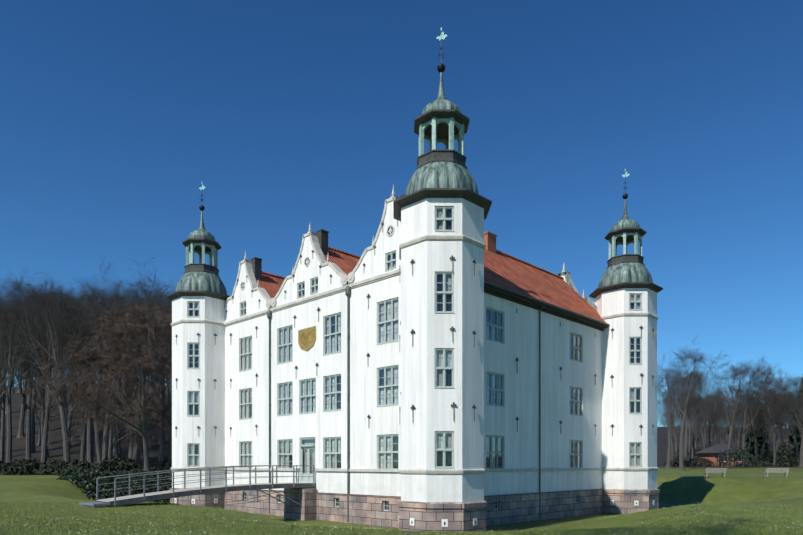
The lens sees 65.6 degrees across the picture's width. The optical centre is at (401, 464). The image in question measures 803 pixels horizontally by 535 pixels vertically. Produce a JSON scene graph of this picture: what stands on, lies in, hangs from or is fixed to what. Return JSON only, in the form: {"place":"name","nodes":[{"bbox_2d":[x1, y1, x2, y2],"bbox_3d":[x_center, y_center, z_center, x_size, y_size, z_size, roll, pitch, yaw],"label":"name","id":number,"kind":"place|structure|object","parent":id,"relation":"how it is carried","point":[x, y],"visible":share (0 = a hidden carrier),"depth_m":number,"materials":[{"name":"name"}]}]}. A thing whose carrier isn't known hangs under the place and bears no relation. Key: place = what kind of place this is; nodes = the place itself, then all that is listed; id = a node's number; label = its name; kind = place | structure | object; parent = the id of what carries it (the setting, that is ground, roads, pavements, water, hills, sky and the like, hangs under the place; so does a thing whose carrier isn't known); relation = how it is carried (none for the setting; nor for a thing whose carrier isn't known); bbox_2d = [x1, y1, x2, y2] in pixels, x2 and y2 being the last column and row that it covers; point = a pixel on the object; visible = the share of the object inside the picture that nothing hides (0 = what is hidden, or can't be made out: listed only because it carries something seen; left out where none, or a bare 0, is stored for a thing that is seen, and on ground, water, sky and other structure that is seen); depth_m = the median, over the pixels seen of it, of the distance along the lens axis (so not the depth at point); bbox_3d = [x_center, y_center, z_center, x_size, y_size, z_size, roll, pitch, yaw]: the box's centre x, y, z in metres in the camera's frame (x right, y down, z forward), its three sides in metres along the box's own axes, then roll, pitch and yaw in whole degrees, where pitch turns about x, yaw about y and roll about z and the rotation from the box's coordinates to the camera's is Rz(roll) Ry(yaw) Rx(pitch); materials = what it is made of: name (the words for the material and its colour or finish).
{"place":"outdoors","nodes":[
{"label":"outdoors","id":0,"kind":"place"},
{"bbox_2d":[5,295,31,413],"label":"beech tree","id":1,"kind":"object","parent":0,"point":[12,381],"depth_m":127.78,"materials":[{"name":"brown plant"}]},
{"bbox_2d":[0,384,802,534],"bbox_3d":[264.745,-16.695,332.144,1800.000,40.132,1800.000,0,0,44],"label":"lawn","id":2,"kind":"structure","parent":0,"point":[689,485],"depth_m":48.94,"materials":[{"name":"green plant"}]},
{"bbox_2d":[0,297,27,411],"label":"beech tree","id":3,"kind":"object","parent":2,"relation":"on","point":[25,370],"visible":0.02,"depth_m":129.27,"materials":[{"name":"brown plant"}]},
{"bbox_2d":[0,314,34,422],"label":"beech tree","id":4,"kind":"object","parent":2,"relation":"on","point":[1,391],"depth_m":110.53,"materials":[{"name":"brown plant"}]},
{"bbox_2d":[0,344,35,391],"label":"beech tree","id":5,"kind":"object","parent":2,"relation":"on","point":[18,369],"visible":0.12,"depth_m":95.49,"materials":[{"name":"brown plant"}]},
{"bbox_2d":[0,315,37,398],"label":"beech tree","id":6,"kind":"object","parent":2,"relation":"on","point":[16,365],"visible":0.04,"depth_m":99.06,"materials":[{"name":"brown plant"}]},
{"bbox_2d":[16,353,22,393],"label":"beech tree","id":7,"kind":"object","parent":2,"relation":"on","point":[18,391],"depth_m":153.36,"materials":[{"name":"grey plant"}]},
{"bbox_2d":[4,328,38,420],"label":"beech tree","id":8,"kind":"object","parent":2,"relation":"on","point":[36,418],"depth_m":122.69,"materials":[{"name":"brown plant"}]},
{"bbox_2d":[7,317,52,437],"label":"beech tree","id":9,"kind":"object","parent":2,"relation":"on","point":[20,434],"depth_m":112.21,"materials":[{"name":"grey plant"}]},
{"bbox_2d":[0,303,62,461],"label":"beech tree","id":10,"kind":"object","parent":2,"relation":"on","point":[2,445],"visible":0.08,"depth_m":89.56,"materials":[{"name":"brown plant"}]},
{"bbox_2d":[0,315,65,458],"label":"beech tree","id":11,"kind":"object","parent":2,"relation":"on","point":[39,399],"visible":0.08,"depth_m":97.89,"materials":[{"name":"brown plant"}]},
{"bbox_2d":[0,293,67,464],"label":"beech tree","id":12,"kind":"object","parent":2,"relation":"on","point":[28,440],"visible":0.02,"depth_m":90.17,"materials":[{"name":"brown plant"}]},
{"bbox_2d":[15,303,53,452],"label":"beech tree","id":13,"kind":"object","parent":2,"relation":"on","point":[33,449],"depth_m":102.04,"materials":[{"name":"grey plant"}]},
{"bbox_2d":[1,285,72,445],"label":"beech tree","id":14,"kind":"object","parent":2,"relation":"on","point":[39,442],"visible":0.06,"depth_m":107.01,"materials":[{"name":"brown plant"}]},
{"bbox_2d":[0,291,76,397],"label":"beech tree","id":15,"kind":"object","parent":2,"relation":"on","point":[3,383],"visible":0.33,"depth_m":79.95,"materials":[{"name":"brown plant"}]},
{"bbox_2d":[0,273,77,460],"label":"beech tree","id":16,"kind":"object","parent":2,"relation":"on","point":[43,402],"visible":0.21,"depth_m":83.50,"materials":[{"name":"brown plant"}]},
{"bbox_2d":[15,305,77,447],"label":"beech tree","id":17,"kind":"object","parent":2,"relation":"on","point":[66,405],"visible":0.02,"depth_m":105.56,"materials":[{"name":"brown plant"}]},
{"bbox_2d":[0,268,99,462],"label":"beech tree","id":18,"kind":"object","parent":2,"relation":"on","point":[9,430],"visible":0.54,"depth_m":79.28,"materials":[{"name":"brown plant"}]},
{"bbox_2d":[0,273,108,463],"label":"beech tree","id":19,"kind":"object","parent":2,"relation":"on","point":[66,451],"visible":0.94,"depth_m":71.19,"materials":[{"name":"brown plant"}]},
{"bbox_2d":[16,312,99,444],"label":"beech tree","id":20,"kind":"object","parent":2,"relation":"on","point":[69,403],"depth_m":94.68,"materials":[{"name":"brown plant"}]},
{"bbox_2d":[26,285,89,404],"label":"beech tree","id":21,"kind":"object","parent":2,"relation":"on","point":[64,303],"visible":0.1,"depth_m":132.24,"materials":[{"name":"brown plant"}]},
{"bbox_2d":[0,279,116,464],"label":"beech tree","id":22,"kind":"object","parent":2,"relation":"on","point":[44,445],"visible":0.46,"depth_m":77.02,"materials":[{"name":"brown plant"}]},
{"bbox_2d":[12,315,117,460],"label":"beech tree","id":23,"kind":"object","parent":2,"relation":"on","point":[69,421],"visible":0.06,"depth_m":84.54,"materials":[{"name":"brown plant"}]},
{"bbox_2d":[38,307,99,460],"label":"beech tree","id":24,"kind":"object","parent":2,"relation":"on","point":[83,446],"visible":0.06,"depth_m":90.95,"materials":[{"name":"brown plant"}]},
{"bbox_2d":[8,294,146,462],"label":"beech tree","id":25,"kind":"object","parent":2,"relation":"on","point":[98,446],"visible":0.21,"depth_m":83.72,"materials":[{"name":"brown plant"}]},
{"bbox_2d":[65,316,105,456],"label":"beech tree","id":26,"kind":"object","parent":2,"relation":"on","point":[92,425],"visible":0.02,"depth_m":100.31,"materials":[{"name":"grey plant"}]},
{"bbox_2d":[69,298,106,439],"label":"beech tree","id":27,"kind":"object","parent":2,"relation":"on","point":[82,416],"visible":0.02,"depth_m":110.93,"materials":[{"name":"brown plant"}]},
{"bbox_2d":[27,264,150,462],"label":"beech tree","id":28,"kind":"object","parent":2,"relation":"on","point":[89,445],"visible":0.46,"depth_m":77.19,"materials":[{"name":"brown plant"}]},
{"bbox_2d":[48,301,135,458],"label":"beech tree","id":29,"kind":"object","parent":2,"relation":"on","point":[115,449],"depth_m":89.11,"materials":[{"name":"brown plant"}]},
{"bbox_2d":[23,298,171,470],"bbox_3d":[-28.266,-7.513,61.449,16.928,17.936,20.074,0,0,-35],"label":"tree","id":30,"kind":"object","parent":2,"relation":"on","point":[147,364],"visible":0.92,"depth_m":58.81,"materials":[{"name":"brown plant"}]},
{"bbox_2d":[74,280,143,453],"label":"beech tree","id":31,"kind":"object","parent":2,"relation":"on","point":[118,438],"visible":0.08,"depth_m":101.94,"materials":[{"name":"brown plant"}]},
{"bbox_2d":[56,470,171,502],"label":"ivy bank","id":32,"kind":"structure","parent":2,"relation":"on","point":[85,480],"depth_m":49.34,"materials":[{"name":"green plant"}]},
{"bbox_2d":[58,312,170,462],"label":"beech tree","id":33,"kind":"object","parent":2,"relation":"on","point":[130,454],"visible":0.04,"depth_m":84.71,"materials":[{"name":"brown plant"}]},
{"bbox_2d":[56,255,173,459],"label":"beech tree","id":34,"kind":"object","parent":2,"relation":"on","point":[105,451],"visible":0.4,"depth_m":72.84,"materials":[{"name":"brown plant"}]},
{"bbox_2d":[59,329,171,456],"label":"tree","id":35,"kind":"object","parent":2,"relation":"on","point":[110,415],"visible":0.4,"depth_m":72.77,"materials":[{"name":"brown plant"}]},
{"bbox_2d":[89,258,176,463],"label":"beech tree","id":36,"kind":"object","parent":2,"relation":"on","point":[136,457],"visible":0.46,"depth_m":71.21,"materials":[{"name":"brown plant"}]},
{"bbox_2d":[110,297,171,460],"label":"beech tree","id":37,"kind":"object","parent":2,"relation":"on","point":[161,456],"visible":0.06,"depth_m":97.77,"materials":[{"name":"brown plant"}]},
{"bbox_2d":[125,299,166,443],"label":"beech tree","id":38,"kind":"object","parent":2,"relation":"on","point":[153,376],"visible":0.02,"depth_m":108.82,"materials":[{"name":"brown plant"}]},
{"bbox_2d":[136,291,171,402],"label":"beech tree","id":39,"kind":"object","parent":2,"relation":"on","point":[154,303],"visible":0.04,"depth_m":135.30,"materials":[{"name":"brown plant"}]},
{"bbox_2d":[140,292,171,404],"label":"beech tree","id":40,"kind":"object","parent":2,"relation":"on","point":[168,400],"depth_m":133.37,"materials":[{"name":"brown plant"}]},
{"bbox_2d":[150,298,171,459],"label":"beech tree","id":41,"kind":"object","parent":2,"relation":"on","point":[169,457],"depth_m":98.64,"materials":[{"name":"brown plant"}]},
{"bbox_2d":[148,288,174,340],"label":"beech tree","id":42,"kind":"object","parent":2,"relation":"on","point":[162,308],"visible":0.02,"depth_m":88.43,"materials":[{"name":"brown plant"}]},
{"bbox_2d":[80,465,316,520],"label":"foot bridge","id":43,"kind":"structure","parent":2,"relation":"on","point":[300,502],"depth_m":34.41,"materials":[{"name":"metal"}]},
{"bbox_2d":[0,442,799,475],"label":"undergrowth shrub","id":44,"kind":"object","parent":2,"relation":"on","point":[15,466],"visible":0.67,"depth_m":70.03,"materials":[{"name":"green plant"}]},
{"bbox_2d":[4,492,798,534],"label":"daisy flowers","id":45,"kind":"object","parent":2,"relation":"on","point":[374,528],"visible":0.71,"depth_m":20.64,"materials":[{"name":"white plant"}]},
{"bbox_2d":[166,27,662,532],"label":"castle","id":46,"kind":"structure","parent":2,"relation":"on","point":[432,357],"depth_m":37.26,"materials":[{"name":"white paint"}]},
{"bbox_2d":[657,388,679,461],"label":"beech tree","id":47,"kind":"object","parent":2,"relation":"on","point":[672,452],"visible":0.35,"depth_m":145.59,"materials":[{"name":"brown plant"}]},
{"bbox_2d":[657,407,681,459],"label":"beech tree","id":48,"kind":"object","parent":2,"relation":"on","point":[665,425],"visible":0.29,"depth_m":188.27,"materials":[{"name":"brown plant"}]},
{"bbox_2d":[657,399,694,460],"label":"beech tree","id":49,"kind":"object","parent":2,"relation":"on","point":[675,440],"visible":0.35,"depth_m":160.06,"materials":[{"name":"brown plant"}]},
{"bbox_2d":[671,400,694,449],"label":"beech tree","id":50,"kind":"object","parent":2,"relation":"on","point":[679,429],"visible":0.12,"depth_m":179.61,"materials":[{"name":"brown plant"}]},
{"bbox_2d":[657,365,718,467],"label":"beech tree","id":51,"kind":"object","parent":2,"relation":"on","point":[668,465],"visible":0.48,"depth_m":103.41,"materials":[{"name":"brown plant"}]},
{"bbox_2d":[658,372,717,459],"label":"beech tree","id":52,"kind":"object","parent":2,"relation":"on","point":[686,441],"visible":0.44,"depth_m":117.90,"materials":[{"name":"brown plant"}]},
{"bbox_2d":[667,393,711,463],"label":"beech tree","id":53,"kind":"object","parent":2,"relation":"on","point":[694,418],"visible":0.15,"depth_m":135.59,"materials":[{"name":"brown plant"}]},
{"bbox_2d":[674,411,706,449],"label":"beech tree","id":54,"kind":"object","parent":2,"relation":"on","point":[696,430],"visible":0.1,"depth_m":166.50,"materials":[{"name":"brown plant"}]},
{"bbox_2d":[665,373,719,458],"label":"beech tree","id":55,"kind":"object","parent":2,"relation":"on","point":[689,408],"visible":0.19,"depth_m":124.20,"materials":[{"name":"brown plant"}]},
{"bbox_2d":[657,337,732,470],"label":"beech tree","id":56,"kind":"object","parent":2,"relation":"on","point":[681,462],"visible":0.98,"depth_m":91.76,"materials":[{"name":"brown plant"}]},
{"bbox_2d":[669,391,720,458],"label":"beech tree","id":57,"kind":"object","parent":2,"relation":"on","point":[689,447],"visible":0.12,"depth_m":155.43,"materials":[{"name":"brown plant"}]},
{"bbox_2d":[674,407,717,449],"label":"beech tree","id":58,"kind":"object","parent":2,"relation":"on","point":[698,431],"visible":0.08,"depth_m":173.00,"materials":[{"name":"brown plant"}]},
{"bbox_2d":[669,368,725,465],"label":"beech tree","id":59,"kind":"object","parent":2,"relation":"on","point":[693,430],"visible":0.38,"depth_m":121.88,"materials":[{"name":"brown plant"}]},
{"bbox_2d":[669,370,727,448],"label":"beech tree","id":60,"kind":"object","parent":2,"relation":"on","point":[703,441],"visible":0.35,"depth_m":122.17,"materials":[{"name":"brown plant"}]},
{"bbox_2d":[687,399,728,447],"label":"beech tree","id":61,"kind":"object","parent":2,"relation":"on","point":[705,430],"visible":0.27,"depth_m":146.01,"materials":[{"name":"brown plant"}]},
{"bbox_2d":[677,387,742,446],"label":"beech tree","id":62,"kind":"object","parent":2,"relation":"on","point":[714,412],"visible":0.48,"depth_m":129.76,"materials":[{"name":"brown plant"}]},
{"bbox_2d":[687,409,741,444],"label":"beech tree","id":63,"kind":"object","parent":2,"relation":"on","point":[721,438],"visible":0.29,"depth_m":148.20,"materials":[{"name":"brown plant"}]},
{"bbox_2d":[703,468,726,477],"bbox_3d":[28.717,0.771,57.122,2.000,0.875,0.602,0,0,-5],"label":"park bench","id":64,"kind":"object","parent":2,"relation":"on","point":[714,470],"visible":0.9,"depth_m":56.90,"materials":[{"name":"white wood"}]},
{"bbox_2d":[695,444,741,466],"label":"garden house","id":65,"kind":"structure","parent":2,"relation":"on","point":[714,453],"depth_m":119.13,"materials":[{"name":"brick"}]},
{"bbox_2d":[703,414,740,444],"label":"beech tree","id":66,"kind":"object","parent":2,"relation":"on","point":[721,432],"visible":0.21,"depth_m":173.94,"materials":[{"name":"brown plant"}]},
{"bbox_2d":[705,399,740,443],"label":"beech tree","id":67,"kind":"object","parent":2,"relation":"on","point":[722,419],"visible":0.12,"depth_m":156.94,"materials":[{"name":"brown plant"}]},
{"bbox_2d":[706,408,742,444],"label":"beech tree","id":68,"kind":"object","parent":2,"relation":"on","point":[716,426],"visible":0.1,"depth_m":173.19,"materials":[{"name":"brown plant"}]},
{"bbox_2d":[706,399,748,447],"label":"beech tree","id":69,"kind":"object","parent":2,"relation":"on","point":[733,434],"visible":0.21,"depth_m":152.92,"materials":[{"name":"brown plant"}]},
{"bbox_2d":[721,404,745,448],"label":"beech tree","id":70,"kind":"object","parent":2,"relation":"on","point":[737,433],"visible":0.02,"depth_m":177.33,"materials":[{"name":"brown plant"}]},
{"bbox_2d":[721,399,748,448],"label":"beech tree","id":71,"kind":"object","parent":2,"relation":"on","point":[736,430],"visible":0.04,"depth_m":158.69,"materials":[{"name":"brown plant"}]},
{"bbox_2d":[706,380,771,445],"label":"beech tree","id":72,"kind":"object","parent":2,"relation":"on","point":[727,425],"visible":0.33,"depth_m":132.70,"materials":[{"name":"brown plant"}]},
{"bbox_2d":[703,359,775,466],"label":"beech tree","id":73,"kind":"object","parent":2,"relation":"on","point":[735,414],"visible":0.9,"depth_m":112.06,"materials":[{"name":"brown plant"}]},
{"bbox_2d":[720,405,763,448],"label":"beech tree","id":74,"kind":"object","parent":2,"relation":"on","point":[739,433],"visible":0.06,"depth_m":147.12,"materials":[{"name":"brown plant"}]},
{"bbox_2d":[728,388,767,436],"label":"beech tree","id":75,"kind":"object","parent":2,"relation":"on","point":[749,415],"visible":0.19,"depth_m":133.66,"materials":[{"name":"brown plant"}]},
{"bbox_2d":[703,356,793,466],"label":"beech tree","id":76,"kind":"object","parent":2,"relation":"on","point":[744,417],"visible":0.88,"depth_m":113.09,"materials":[{"name":"brown plant"}]},
{"bbox_2d":[714,388,782,465],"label":"beech tree","id":77,"kind":"object","parent":2,"relation":"on","point":[754,434],"visible":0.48,"depth_m":122.19,"materials":[{"name":"brown plant"}]},
{"bbox_2d":[741,406,768,460],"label":"conifer tree","id":78,"kind":"object","parent":2,"relation":"on","point":[760,438],"visible":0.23,"depth_m":147.30,"materials":[{"name":"green plant"}]},
{"bbox_2d":[729,404,786,457],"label":"beech tree","id":79,"kind":"object","parent":2,"relation":"on","point":[750,437],"visible":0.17,"depth_m":141.20,"materials":[{"name":"brown plant"}]},
{"bbox_2d":[734,361,794,466],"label":"beech tree","id":80,"kind":"object","parent":2,"relation":"on","point":[772,428],"visible":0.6,"depth_m":115.59,"materials":[{"name":"brown plant"}]},
{"bbox_2d":[738,381,796,465],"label":"beech tree","id":81,"kind":"object","parent":2,"relation":"on","point":[780,435],"visible":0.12,"depth_m":138.77,"materials":[{"name":"brown plant"}]},
{"bbox_2d":[746,398,794,460],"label":"beech tree","id":82,"kind":"object","parent":2,"relation":"on","point":[767,421],"visible":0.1,"depth_m":143.27,"materials":[{"name":"brown plant"}]},
{"bbox_2d":[742,391,802,459],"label":"beech tree","id":83,"kind":"object","parent":2,"relation":"on","point":[765,437],"visible":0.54,"depth_m":123.58,"materials":[{"name":"brown plant"}]},
{"bbox_2d":[748,376,802,466],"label":"beech tree","id":84,"kind":"object","parent":2,"relation":"on","point":[795,384],"visible":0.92,"depth_m":112.81,"materials":[{"name":"brown plant"}]},
{"bbox_2d":[763,468,788,476],"bbox_3d":[34.322,0.772,57.066,2.000,0.875,0.602,0,0,3],"label":"park bench","id":85,"kind":"object","parent":2,"relation":"on","point":[777,470],"visible":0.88,"depth_m":56.84,"materials":[{"name":"white wood"}]},
{"bbox_2d":[752,377,801,453],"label":"beech tree","id":86,"kind":"object","parent":2,"relation":"on","point":[770,439],"visible":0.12,"depth_m":130.73,"materials":[{"name":"brown plant"}]},
{"bbox_2d":[753,388,802,465],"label":"beech tree","id":87,"kind":"object","parent":2,"relation":"on","point":[791,426],"visible":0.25,"depth_m":122.55,"materials":[{"name":"brown plant"}]},
{"bbox_2d":[764,395,802,438],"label":"beech tree","id":88,"kind":"object","parent":2,"relation":"on","point":[799,430],"visible":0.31,"depth_m":127.24,"materials":[{"name":"brown plant"}]},
{"bbox_2d":[776,413,792,460],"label":"beech tree","id":89,"kind":"object","parent":2,"relation":"on","point":[785,439],"visible":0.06,"depth_m":156.94,"materials":[{"name":"brown plant"}]},
{"bbox_2d":[775,411,795,465],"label":"beech tree","id":90,"kind":"object","parent":2,"relation":"on","point":[785,428],"visible":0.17,"depth_m":147.38,"materials":[{"name":"brown plant"}]},
{"bbox_2d":[786,374,802,462],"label":"conifer tree","id":91,"kind":"object","parent":2,"relation":"on","point":[798,439],"visible":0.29,"depth_m":133.96,"materials":[{"name":"green plant"}]},
{"bbox_2d":[0,501,802,534],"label":"grass","id":92,"kind":"structure","parent":0,"point":[247,522],"depth_m":21.22,"materials":[{"name":"green plant"}]},
{"bbox_2d":[0,0,802,427],"label":"sky","id":93,"kind":"structure","parent":0,"point":[290,116],"materials":[{"name":"blue"}]}
]}

